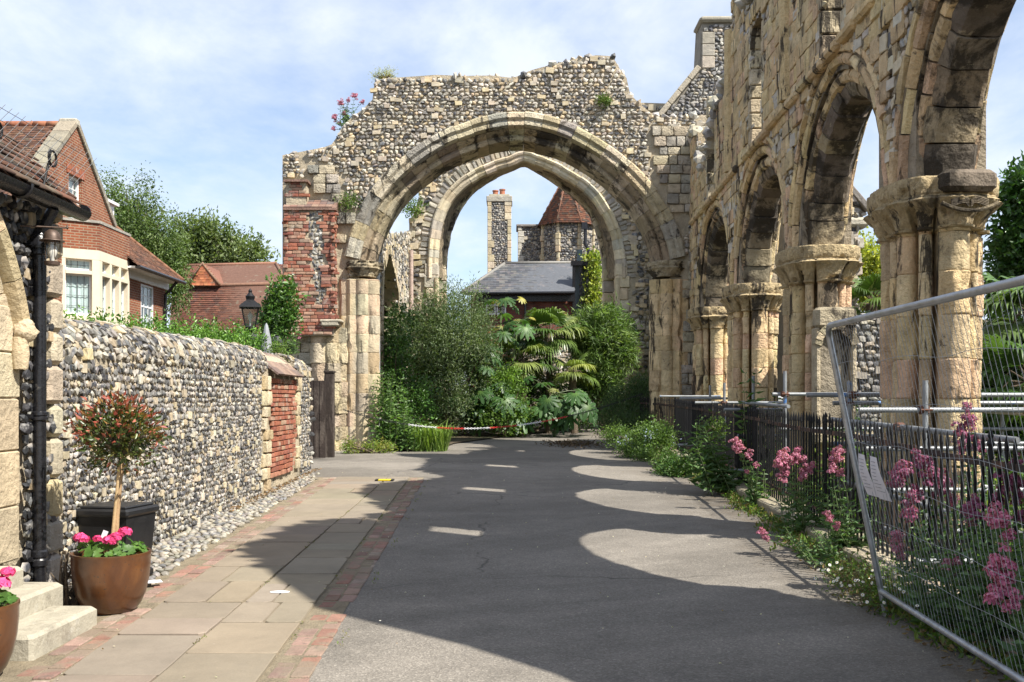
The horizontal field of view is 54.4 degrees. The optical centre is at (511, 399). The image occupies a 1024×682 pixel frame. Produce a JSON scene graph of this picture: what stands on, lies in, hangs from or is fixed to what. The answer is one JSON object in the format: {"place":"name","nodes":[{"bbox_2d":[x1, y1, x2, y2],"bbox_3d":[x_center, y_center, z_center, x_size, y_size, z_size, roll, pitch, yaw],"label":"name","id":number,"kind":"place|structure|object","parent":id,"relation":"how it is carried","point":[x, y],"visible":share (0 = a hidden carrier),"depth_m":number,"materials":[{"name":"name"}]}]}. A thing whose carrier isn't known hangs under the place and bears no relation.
{"place":"outdoors","nodes":[
{"label":"outdoors","id":0,"kind":"place"},
{"bbox_2d":[0,118,186,329],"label":"brick house","id":1,"kind":"structure","parent":0,"point":[106,261],"depth_m":28.49,"materials":[{"name":"brick"}]},
{"bbox_2d":[69,175,78,217],"bbox_3d":[-12.601,-5.650,28.275,0.211,1.401,0.850,0,0,0],"label":"sash window","id":2,"kind":"structure","parent":1,"relation":"in","point":[76,190],"depth_m":28.61,"materials":[{"name":"white paint"}]},
{"bbox_2d":[62,248,98,319],"bbox_3d":[-12.142,-3.160,27.753,1.168,2.080,0.290,0,0,-36],"label":"bay window","id":3,"kind":"structure","parent":1,"relation":"in","point":[80,266],"depth_m":27.84,"materials":[{"name":"beige stone"}]},
{"bbox_2d":[99,251,128,324],"bbox_3d":[-11.715,-3.160,29.100,0.290,2.080,2.200,0,0,0],"label":"bay window","id":4,"kind":"structure","parent":1,"relation":"in","point":[113,270],"depth_m":29.27,"materials":[{"name":"beige stone"}]},
{"bbox_2d":[141,284,152,328],"bbox_3d":[-12.008,-3.000,32.200,0.405,1.900,1.600,0,0,0],"label":"sash window","id":5,"kind":"structure","parent":1,"relation":"in","point":[144,289],"depth_m":32.58,"materials":[{"name":"glass"}]},
{"bbox_2d":[52,477,408,681],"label":"pavement","id":6,"kind":"structure","parent":0,"point":[242,641],"depth_m":7.12,"materials":[{"name":"stone"}]},
{"bbox_2d":[192,479,427,644],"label":"joint weeds","id":7,"kind":"object","parent":6,"relation":"on","point":[204,635],"visible":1,"depth_m":8.11,"materials":[{"name":"green plant"}]},
{"bbox_2d":[0,0,1023,400],"label":"sky","id":8,"kind":"structure","parent":0,"point":[213,94],"materials":[{"name":"blue"}]},
{"bbox_2d":[304,425,1013,681],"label":"road","id":9,"kind":"structure","parent":0,"point":[464,568],"depth_m":7.65,"materials":[{"name":"asphalt"}]},
{"bbox_2d":[0,477,424,681],"bbox_3d":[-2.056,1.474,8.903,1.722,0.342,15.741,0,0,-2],"label":"brick edging","id":10,"kind":"object","parent":9,"relation":"on","point":[303,671],"visible":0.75,"depth_m":7.29,"materials":[{"name":"brick"}]},
{"bbox_2d":[0,597,19,673],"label":"glazed pot","id":11,"kind":"object","parent":10,"relation":"on","point":[9,618],"visible":0.85,"depth_m":5.35,"materials":[{"name":"brown ceramic"}]},
{"bbox_2d":[0,566,18,605],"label":"geranium","id":12,"kind":"object","parent":11,"relation":"in","point":[6,596],"visible":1,"depth_m":5.38,"materials":[{"name":"pink plant"}]},
{"bbox_2d":[0,566,96,660],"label":"stone steps","id":13,"kind":"structure","parent":10,"relation":"on","point":[48,621],"depth_m":6.23,"materials":[{"name":"stone"}]},
{"bbox_2d":[50,549,81,605],"bbox_3d":[-3.133,1.282,7.041,0.252,0.454,0.183,0,0,0],"label":"stump","id":14,"kind":"object","parent":10,"relation":"on","point":[64,575],"visible":0.38,"depth_m":7.00,"materials":[{"name":"plant"}]},
{"bbox_2d":[70,547,151,614],"bbox_3d":[-2.810,1.268,6.980,0.534,0.410,0.534,0,0,0],"label":"glazed pot","id":15,"kind":"object","parent":10,"relation":"on","point":[105,585],"visible":0.81,"depth_m":6.78,"materials":[{"name":"brown ceramic"}]},
{"bbox_2d":[73,526,147,556],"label":"geranium","id":16,"kind":"object","parent":15,"relation":"in","point":[112,547],"visible":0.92,"depth_m":6.87,"materials":[{"name":"pink plant"}]},
{"bbox_2d":[62,384,172,543],"bbox_3d":[-2.757,0.520,6.990,0.724,1.283,0.658,0,0,0],"label":"standard tree","id":17,"kind":"object","parent":15,"relation":"in","point":[115,437],"visible":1,"depth_m":6.92,"materials":[{"name":"green plant"}]},
{"bbox_2d":[68,472,319,588],"bbox_3d":[-3.355,1.373,12.562,0.675,0.230,9.740,0,0,-2],"label":"cobble strip","id":18,"kind":"object","parent":10,"relation":"on","point":[216,528],"visible":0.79,"depth_m":10.60,"materials":[{"name":"stone"}]},
{"bbox_2d":[76,501,158,574],"bbox_3d":[-3.210,1.149,8.100,0.480,0.605,0.480,0,0,11],"label":"black planter","id":19,"kind":"object","parent":18,"relation":"on","point":[138,518],"visible":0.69,"depth_m":7.93,"materials":[{"name":"plastic"}]},
{"bbox_2d":[239,288,260,346],"bbox_3d":[-4.628,-0.341,17.600,0.375,3.273,0.375,0,0,-14],"label":"lamp post","id":20,"kind":"object","parent":9,"relation":"on","point":[249,302],"visible":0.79,"depth_m":17.52,"materials":[{"name":"metal"}]},
{"bbox_2d":[260,323,272,352],"bbox_3d":[-4.295,-0.022,17.399,0.298,2.642,0.298,0,0,0],"label":"furled parasol","id":21,"kind":"object","parent":9,"relation":"on","point":[267,332],"visible":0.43,"depth_m":17.35,"materials":[{"name":"fabric"}]},
{"bbox_2d":[251,268,310,348],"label":"ivy shrub","id":22,"kind":"object","parent":9,"relation":"on","point":[280,309],"visible":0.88,"depth_m":20.01,"materials":[{"name":"green plant"}]},
{"bbox_2d":[308,381,324,457],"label":"wooden gate","id":23,"kind":"structure","parent":9,"relation":"on","point":[317,426],"depth_m":20.88,"materials":[{"name":"brown wood"}]},
{"bbox_2d":[324,371,335,456],"bbox_3d":[-3.930,0.317,21.450,0.230,1.890,0.230,0,0,-3],"label":"gatepost","id":24,"kind":"object","parent":9,"relation":"on","point":[329,378],"visible":0.86,"depth_m":21.35,"materials":[{"name":"brown wood"}]},
{"bbox_2d":[335,433,397,453],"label":"wall foot weeds","id":25,"kind":"object","parent":9,"relation":"on","point":[364,448],"depth_m":22.56,"materials":[{"name":"green plant"}]},
{"bbox_2d":[394,407,422,451],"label":"nettle clump","id":26,"kind":"object","parent":9,"relation":"on","point":[407,444],"visible":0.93,"depth_m":23.17,"materials":[{"name":"green plant"}]},
{"bbox_2d":[394,419,463,451],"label":"grass tuft","id":27,"kind":"object","parent":9,"relation":"on","point":[434,440],"visible":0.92,"depth_m":23.25,"materials":[{"name":"green plant"}]},
{"bbox_2d":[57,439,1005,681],"bbox_3d":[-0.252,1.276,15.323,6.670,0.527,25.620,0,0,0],"label":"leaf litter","id":28,"kind":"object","parent":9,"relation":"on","point":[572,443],"visible":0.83,"depth_m":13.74,"materials":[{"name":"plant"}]},
{"bbox_2d":[510,306,587,433],"bbox_3d":[1.179,-0.963,31.356,2.626,4.069,2.758,0,0,0],"label":"fan palm","id":29,"kind":"object","parent":9,"relation":"on","point":[550,316],"visible":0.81,"depth_m":30.97,"materials":[{"name":"green plant"}]},
{"bbox_2d":[521,374,598,436],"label":"rice paper plant","id":30,"kind":"object","parent":9,"relation":"on","point":[569,404],"visible":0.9,"depth_m":28.92,"materials":[{"name":"green plant"}]},
{"bbox_2d":[547,353,599,433],"bbox_3d":[1.923,-0.186,30.989,1.736,2.636,1.985,0,0,0],"label":"fan palm","id":31,"kind":"object","parent":9,"relation":"on","point":[572,376],"visible":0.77,"depth_m":30.83,"materials":[{"name":"green plant"}]},
{"bbox_2d":[557,293,645,428],"bbox_3d":[2.931,-1.243,32.371,2.900,4.598,2.843,0,0,-39],"label":"willow leaved shrub","id":32,"kind":"object","parent":9,"relation":"on","point":[607,345],"visible":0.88,"depth_m":31.83,"materials":[{"name":"green plant"}]},
{"bbox_2d":[772,446,830,535],"bbox_3d":[2.960,0.933,10.174,0.697,0.947,0.560,0,0,0],"label":"valerian","id":33,"kind":"object","parent":9,"relation":"on","point":[799,522],"visible":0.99,"depth_m":10.07,"materials":[{"name":"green plant"}]},
{"bbox_2d":[756,526,847,566],"bbox_3d":[2.539,1.271,8.818,0.920,0.336,0.472,0,0,35],"label":"valerian","id":34,"kind":"object","parent":9,"relation":"on","point":[813,556],"visible":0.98,"depth_m":8.69,"materials":[{"name":"green plant"}]},
{"bbox_2d":[658,451,1023,681],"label":"verge growth","id":35,"kind":"object","parent":9,"relation":"on","point":[737,498],"visible":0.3,"depth_m":6.75,"materials":[{"name":"green plant"}]},
{"bbox_2d":[826,275,1023,681],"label":"panel","id":36,"kind":"object","parent":9,"relation":"on","point":[1002,285],"visible":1,"depth_m":5.39,"materials":[{"name":"metal"}]},
{"bbox_2d":[858,453,878,496],"bbox_3d":[2.341,0.496,6.571,0.088,0.277,0.217,0,0,0],"label":"notice sheet","id":37,"kind":"object","parent":36,"relation":"attached to","point":[868,484],"visible":0.98,"depth_m":6.57,"materials":[{"name":"paper"}]},
{"bbox_2d":[870,456,891,501],"bbox_3d":[2.329,0.499,6.321,0.088,0.277,0.217,0,0,0],"label":"notice sheet","id":38,"kind":"object","parent":36,"relation":"attached to","point":[879,485],"visible":1,"depth_m":6.32,"materials":[{"name":"paper"}]},
{"bbox_2d":[889,526,979,630],"bbox_3d":[2.779,1.153,6.471,0.611,0.638,0.666,0,0,0],"label":"valerian","id":39,"kind":"object","parent":9,"relation":"on","point":[926,597],"visible":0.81,"depth_m":6.41,"materials":[{"name":"green plant"}]},
{"bbox_2d":[932,517,1022,654],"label":"valerian","id":40,"kind":"object","parent":9,"relation":"on","point":[978,605],"visible":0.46,"depth_m":5.90,"materials":[{"name":"green plant"}]},
{"bbox_2d":[982,501,1023,675],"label":"valerian","id":41,"kind":"object","parent":9,"relation":"on","point":[990,597],"visible":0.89,"depth_m":4.91,"materials":[{"name":"pink plant"}]},
{"bbox_2d":[993,542,1023,674],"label":"valerian","id":42,"kind":"object","parent":9,"relation":"on","point":[1009,648],"visible":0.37,"depth_m":5.38,"materials":[{"name":"pink plant"}]},
{"bbox_2d":[453,407,1021,543],"bbox_3d":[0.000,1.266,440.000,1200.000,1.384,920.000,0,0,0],"label":"ground","id":43,"kind":"structure","parent":0,"point":[777,486],"depth_m":14.16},
{"bbox_2d":[0,129,91,581],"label":"flint cottage","id":44,"kind":"structure","parent":43,"relation":"on","point":[29,205],"depth_m":6.93,"materials":[{"name":"stone"}]},
{"bbox_2d":[0,276,19,563],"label":"doorway","id":45,"kind":"structure","parent":44,"relation":"in","point":[9,377],"depth_m":6.72,"materials":[{"name":"stone"}]},
{"bbox_2d":[20,207,58,581],"bbox_3d":[-3.321,0.064,7.050,0.249,2.872,0.150,0,0,0],"label":"downpipe","id":46,"kind":"object","parent":44,"relation":"attached to","point":[38,559],"visible":0.86,"depth_m":7.01,"materials":[{"name":"metal"}]},
{"bbox_2d":[20,224,68,265],"bbox_3d":[-3.244,-1.086,6.911,0.167,0.300,0.278,0,0,41],"label":"wall lantern","id":47,"kind":"object","parent":44,"relation":"attached to","point":[52,237],"depth_m":6.92,"materials":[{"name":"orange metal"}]},
{"bbox_2d":[0,105,96,194],"bbox_3d":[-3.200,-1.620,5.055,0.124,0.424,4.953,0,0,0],"label":"tiled roof","id":48,"kind":"object","parent":44,"relation":"on","point":[50,151],"visible":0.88,"depth_m":6.83,"materials":[{"name":"brown tile"}]},
{"bbox_2d":[99,160,201,329],"bbox_3d":[-14.939,-4.272,40.048,4.961,10.570,3.945,0,0,0],"label":"birch tree","id":49,"kind":"object","parent":43,"relation":"on","point":[146,231],"visible":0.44,"depth_m":39.69,"materials":[{"name":"green plant"}]},
{"bbox_2d":[63,305,292,353],"bbox_3d":[-5.083,-0.070,15.210,1.452,2.870,7.199,0,0,8],"label":"hedge","id":50,"kind":"object","parent":43,"relation":"on","point":[227,335],"visible":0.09,"depth_m":15.49,"materials":[{"name":"green plant"}]},
{"bbox_2d":[49,318,315,584],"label":"boundary wall","id":51,"kind":"structure","parent":43,"relation":"on","point":[238,418],"depth_m":10.80,"materials":[{"name":"stone"}]},
{"bbox_2d":[264,339,290,362],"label":"wall tuft","id":52,"kind":"object","parent":51,"relation":"on","point":[279,350],"visible":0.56,"depth_m":16.98,"materials":[{"name":"green plant"}]},
{"bbox_2d":[283,329,301,354],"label":"wall valerian","id":53,"kind":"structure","parent":51,"relation":"on","point":[294,346],"depth_m":22.52,"materials":[{"name":"green plant"}]},
{"bbox_2d":[163,204,280,263],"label":"ash tree","id":54,"kind":"object","parent":43,"relation":"on","point":[211,243],"visible":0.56,"depth_m":59.24,"materials":[{"name":"green plant"}]},
{"bbox_2d":[170,262,281,341],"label":"tiled house","id":55,"kind":"structure","parent":43,"relation":"on","point":[221,289],"depth_m":47.56,"materials":[{"name":"red brick"}]},
{"bbox_2d":[380,231,411,429],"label":"flint side wall","id":56,"kind":"structure","parent":43,"relation":"on","point":[394,259],"depth_m":29.91,"materials":[{"name":"stone"}]},
{"bbox_2d":[409,250,413,369],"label":"stone quoins","id":57,"kind":"object","parent":56,"relation":"attached to","point":[411,274],"visible":0.34,"depth_m":33.14,"materials":[{"name":"stone"}]},
{"bbox_2d":[375,422,593,449],"bbox_3d":[-0.200,1.023,31.600,6.400,0.291,16.800,0,0,0],"label":"garden bed","id":58,"kind":"object","parent":43,"relation":"on","point":[460,437],"visible":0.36,"depth_m":29.58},
{"bbox_2d":[366,372,411,450],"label":"nettle clump","id":59,"kind":"object","parent":58,"relation":"on","point":[386,430],"visible":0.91,"depth_m":23.29,"materials":[{"name":"green plant"}]},
{"bbox_2d":[380,293,447,436],"bbox_3d":[-2.778,-0.830,26.565,2.150,4.091,1.939,0,0,0],"label":"dark shrub","id":60,"kind":"object","parent":58,"relation":"on","point":[398,366],"visible":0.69,"depth_m":26.41,"materials":[{"name":"green plant"}]},
{"bbox_2d":[384,271,511,436],"bbox_3d":[-2.087,-1.219,28.933,3.733,5.184,3.485,0,0,27],"label":"olive bush","id":61,"kind":"object","parent":58,"relation":"on","point":[438,351],"visible":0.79,"depth_m":28.53,"materials":[{"name":"green plant"}]},
{"bbox_2d":[427,341,535,436],"bbox_3d":[-1.012,-0.295,29.626,3.450,2.838,2.490,0,0,0],"label":"rice paper plant","id":62,"kind":"object","parent":58,"relation":"on","point":[487,393],"visible":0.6,"depth_m":28.87,"materials":[{"name":"green plant"}]},
{"bbox_2d":[465,359,541,437],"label":"leafy undergrowth","id":63,"kind":"object","parent":58,"relation":"on","point":[504,376],"visible":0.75,"depth_m":29.02,"materials":[{"name":"green plant"}]},
{"bbox_2d":[474,297,535,434],"bbox_3d":[-0.236,-1.008,30.073,1.934,4.186,1.453,0,0,0],"label":"rice paper plant","id":64,"kind":"object","parent":58,"relation":"on","point":[527,330],"visible":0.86,"depth_m":29.77,"materials":[{"name":"green plant"}]},
{"bbox_2d":[488,336,557,434],"bbox_3d":[0.361,-0.539,30.783,2.023,3.226,2.214,0,0,40],"label":"fan palm","id":65,"kind":"object","parent":58,"relation":"on","point":[533,367],"visible":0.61,"depth_m":30.49,"materials":[{"name":"green plant"}]},
{"bbox_2d":[450,326,613,433],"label":"dark undergrowth","id":66,"kind":"object","parent":58,"relation":"on","point":[533,392],"visible":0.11,"depth_m":31.75,"materials":[{"name":"green plant"}]},
{"bbox_2d":[280,53,706,450],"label":"ruined arch","id":67,"kind":"structure","parent":43,"relation":"on","point":[393,149],"depth_m":23.59,"materials":[{"name":"stone"}]},
{"bbox_2d":[330,93,364,130],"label":"wall valerian","id":68,"kind":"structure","parent":67,"relation":"attached to","point":[345,118],"depth_m":23.79,"materials":[{"name":"pink plant"}]},
{"bbox_2d":[333,190,362,212],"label":"wall tuft","id":69,"kind":"object","parent":67,"relation":"attached to","point":[347,200],"visible":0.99,"depth_m":23.45,"materials":[{"name":"green plant"}]},
{"bbox_2d":[368,64,397,82],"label":"plant","id":70,"kind":"object","parent":67,"relation":"on","point":[382,76],"depth_m":24.05,"materials":[{"name":"green plant"}]},
{"bbox_2d":[343,393,642,429],"bbox_3d":[-0.280,0.263,23.494,7.371,0.860,0.044,0,0,-17],"label":"barrier chain","id":71,"kind":"object","parent":67,"relation":"hanging from","point":[488,427],"visible":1,"depth_m":23.40,"materials":[{"name":"plastic"}]},
{"bbox_2d":[594,92,614,108],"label":"wall tuft","id":72,"kind":"object","parent":67,"relation":"attached to","point":[604,100],"visible":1,"depth_m":23.48,"materials":[{"name":"green plant"}]},
{"bbox_2d":[486,189,511,272],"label":"flint chimney","id":73,"kind":"object","parent":43,"relation":"on","point":[499,206],"visible":0.45,"depth_m":50.00,"materials":[{"name":"stone"}]},
{"bbox_2d":[461,261,589,399],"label":"slate house","id":74,"kind":"structure","parent":43,"relation":"on","point":[537,285],"depth_m":44.50,"materials":[{"name":"grey stone"}]},
{"bbox_2d":[579,245,602,309],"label":"wall ivy","id":75,"kind":"object","parent":74,"relation":"attached to","point":[593,283],"depth_m":44.35,"materials":[{"name":"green plant"}]},
{"bbox_2d":[407,103,665,426],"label":"gothic arch","id":76,"kind":"structure","parent":43,"relation":"on","point":[446,196],"depth_m":33.99,"materials":[{"name":"stone"}]},
{"bbox_2d":[401,196,428,220],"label":"wall tuft","id":77,"kind":"object","parent":76,"relation":"attached to","point":[411,209],"visible":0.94,"depth_m":33.69,"materials":[{"name":"green plant"}]},
{"bbox_2d":[515,333,611,421],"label":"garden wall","id":78,"kind":"structure","parent":43,"relation":"on","point":[563,354],"depth_m":39.98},
{"bbox_2d":[516,187,614,325],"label":"turret house","id":79,"kind":"structure","parent":43,"relation":"on","point":[563,230],"depth_m":52.00,"materials":[{"name":"stone"}]},
{"bbox_2d":[577,249,581,260],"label":"window","id":80,"kind":"structure","parent":79,"relation":"in","point":[579,251],"depth_m":50.95,"materials":[{"name":"glass"}]},
{"bbox_2d":[588,366,653,448],"bbox_3d":[2.940,0.258,24.665,2.057,2.284,3.135,0,0,17],"label":"rosemary bush","id":81,"kind":"object","parent":43,"relation":"on","point":[626,413],"visible":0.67,"depth_m":24.71,"materials":[{"name":"green plant"}]},
{"bbox_2d":[594,412,681,461],"bbox_3d":[2.816,0.906,21.547,1.640,1.312,3.292,0,0,-9],"label":"periwinkle","id":82,"kind":"object","parent":43,"relation":"on","point":[648,441],"visible":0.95,"depth_m":20.91,"materials":[{"name":"green plant"}]},
{"bbox_2d":[645,444,699,477],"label":"creeping weed","id":83,"kind":"object","parent":43,"relation":"on","point":[669,465],"visible":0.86,"depth_m":17.07,"materials":[{"name":"green plant"}]},
{"bbox_2d":[649,16,731,340],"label":"gabled building","id":84,"kind":"structure","parent":43,"relation":"on","point":[695,90],"depth_m":32.98,"materials":[{"name":"stone"}]},
{"bbox_2d":[676,417,744,494],"bbox_3d":[2.880,0.787,14.241,0.974,1.101,0.880,0,0,0],"label":"buddleia","id":85,"kind":"object","parent":43,"relation":"on","point":[720,479],"visible":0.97,"depth_m":14.18,"materials":[{"name":"green plant"}]},
{"bbox_2d":[728,436,771,505],"bbox_3d":[3.036,0.915,12.535,0.712,0.927,0.333,0,0,-42],"label":"valerian","id":86,"kind":"object","parent":43,"relation":"on","point":[737,447],"visible":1,"depth_m":12.50,"materials":[{"name":"green plant"}]},
{"bbox_2d":[733,368,781,481],"bbox_3d":[3.577,0.429,14.557,0.871,1.802,0.862,0,0,0],"label":"buddleia","id":87,"kind":"object","parent":43,"relation":"on","point":[744,411],"visible":0.32,"depth_m":14.40,"materials":[{"name":"green plant"}]},
{"bbox_2d":[776,186,867,391],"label":"flint outbuilding","id":88,"kind":"structure","parent":43,"relation":"on","point":[859,210],"depth_m":21.98,"materials":[{"name":"stone"}]},
{"bbox_2d":[660,371,1023,564],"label":"scaffold","id":89,"kind":"object","parent":43,"relation":"on","point":[784,394],"visible":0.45,"depth_m":10.54,"materials":[{"name":"metal"}]},
{"bbox_2d":[815,405,868,523],"bbox_3d":[3.753,0.697,11.194,0.730,1.381,0.725,0,0,0],"label":"buddleia","id":90,"kind":"object","parent":43,"relation":"on","point":[844,463],"visible":0.16,"depth_m":11.18,"materials":[{"name":"green plant"}]},
{"bbox_2d":[670,445,1017,658],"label":"kerb","id":91,"kind":"structure","parent":43,"relation":"on","point":[772,504],"depth_m":9.45,"materials":[{"name":"stone"}]},
{"bbox_2d":[640,396,1023,614],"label":"iron railing","id":92,"kind":"object","parent":91,"relation":"on","point":[687,413],"visible":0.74,"depth_m":9.61,"materials":[{"name":"metal"}]},
{"bbox_2d":[694,409,733,444],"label":"wall tuft","id":93,"kind":"object","parent":92,"relation":"attached to","point":[711,427],"visible":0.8,"depth_m":15.58,"materials":[{"name":"green plant"}]},
{"bbox_2d":[686,0,1015,549],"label":"ruined arcade","id":94,"kind":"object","parent":43,"relation":"on","point":[804,88],"visible":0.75,"depth_m":12.84,"materials":[{"name":"stone"}]},
{"bbox_2d":[678,420,1023,564],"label":"undergrowth","id":95,"kind":"object","parent":43,"relation":"on","point":[986,501],"visible":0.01,"depth_m":11.44,"materials":[{"name":"green plant"}]},
{"bbox_2d":[819,445,885,552],"bbox_3d":[3.050,0.915,8.961,0.690,1.028,0.614,0,0,0],"label":"valerian","id":96,"kind":"object","parent":43,"relation":"on","point":[839,528],"visible":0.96,"depth_m":8.90,"materials":[{"name":"green plant"}]},
{"bbox_2d":[851,272,881,314],"bbox_3d":[6.789,-0.556,18.850,1.670,3.696,1.593,0,0,0],"label":"fan palm","id":97,"kind":"object","parent":43,"relation":"on","point":[869,285],"visible":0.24,"depth_m":18.71,"materials":[{"name":"green plant"}]},
{"bbox_2d":[857,226,880,312],"bbox_3d":[13.554,-2.730,36.020,4.077,7.664,2.927,0,0,0],"label":"yellow green tree","id":98,"kind":"object","parent":43,"relation":"on","point":[871,261],"visible":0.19,"depth_m":35.54,"materials":[{"name":"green plant"}]},
{"bbox_2d":[814,543,958,622],"bbox_3d":[2.650,1.347,7.243,0.877,0.608,1.970,0,0,0],"label":"daisy clump","id":99,"kind":"object","parent":43,"relation":"on","point":[854,580],"visible":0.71,"depth_m":7.21,"materials":[{"name":"green plant"}]},
{"bbox_2d":[855,313,1022,471],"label":"ruined garden wall","id":100,"kind":"structure","parent":43,"relation":"on","point":[861,383],"depth_m":16.99,"materials":[{"name":"stone"}]},
{"bbox_2d":[885,448,993,576],"bbox_3d":[3.229,0.906,7.437,0.900,1.096,0.666,0,0,0],"label":"valerian","id":101,"kind":"object","parent":43,"relation":"on","point":[922,458],"visible":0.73,"depth_m":7.38,"materials":[{"name":"pink plant"}]},
{"bbox_2d":[949,402,1012,555],"bbox_3d":[3.562,0.731,7.586,0.574,1.440,0.532,0,0,0],"label":"valerian","id":102,"kind":"object","parent":43,"relation":"on","point":[965,423],"visible":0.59,"depth_m":7.49,"materials":[{"name":"pink plant"}]},
{"bbox_2d":[959,452,1023,563],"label":"valerian","id":103,"kind":"object","parent":43,"relation":"on","point":[978,500],"visible":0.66,"depth_m":6.32,"materials":[{"name":"pink plant"}]},
{"bbox_2d":[979,334,1023,433],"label":"fan palm","id":104,"kind":"object","parent":43,"relation":"on","point":[1007,352],"visible":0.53,"depth_m":13.12,"materials":[{"name":"green plant"}]},
{"bbox_2d":[981,277,1023,472],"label":"shade shrub","id":105,"kind":"object","parent":43,"relation":"on","point":[1014,377],"visible":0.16,"depth_m":15.88,"materials":[{"name":"green plant"}]},
{"bbox_2d":[982,272,1023,345],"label":"fan palm","id":106,"kind":"object","parent":43,"relation":"on","point":[1008,300],"visible":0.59,"depth_m":14.14,"materials":[{"name":"green plant"}]},
{"bbox_2d":[983,149,1023,280],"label":"dark tree","id":107,"kind":"object","parent":43,"relation":"on","point":[1005,252],"visible":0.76,"depth_m":25.72,"materials":[{"name":"green plant"}]},
{"bbox_2d":[988,520,1023,636],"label":"valerian","id":108,"kind":"object","parent":43,"relation":"on","point":[1002,554],"visible":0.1,"depth_m":5.82,"materials":[{"name":"pink plant"}]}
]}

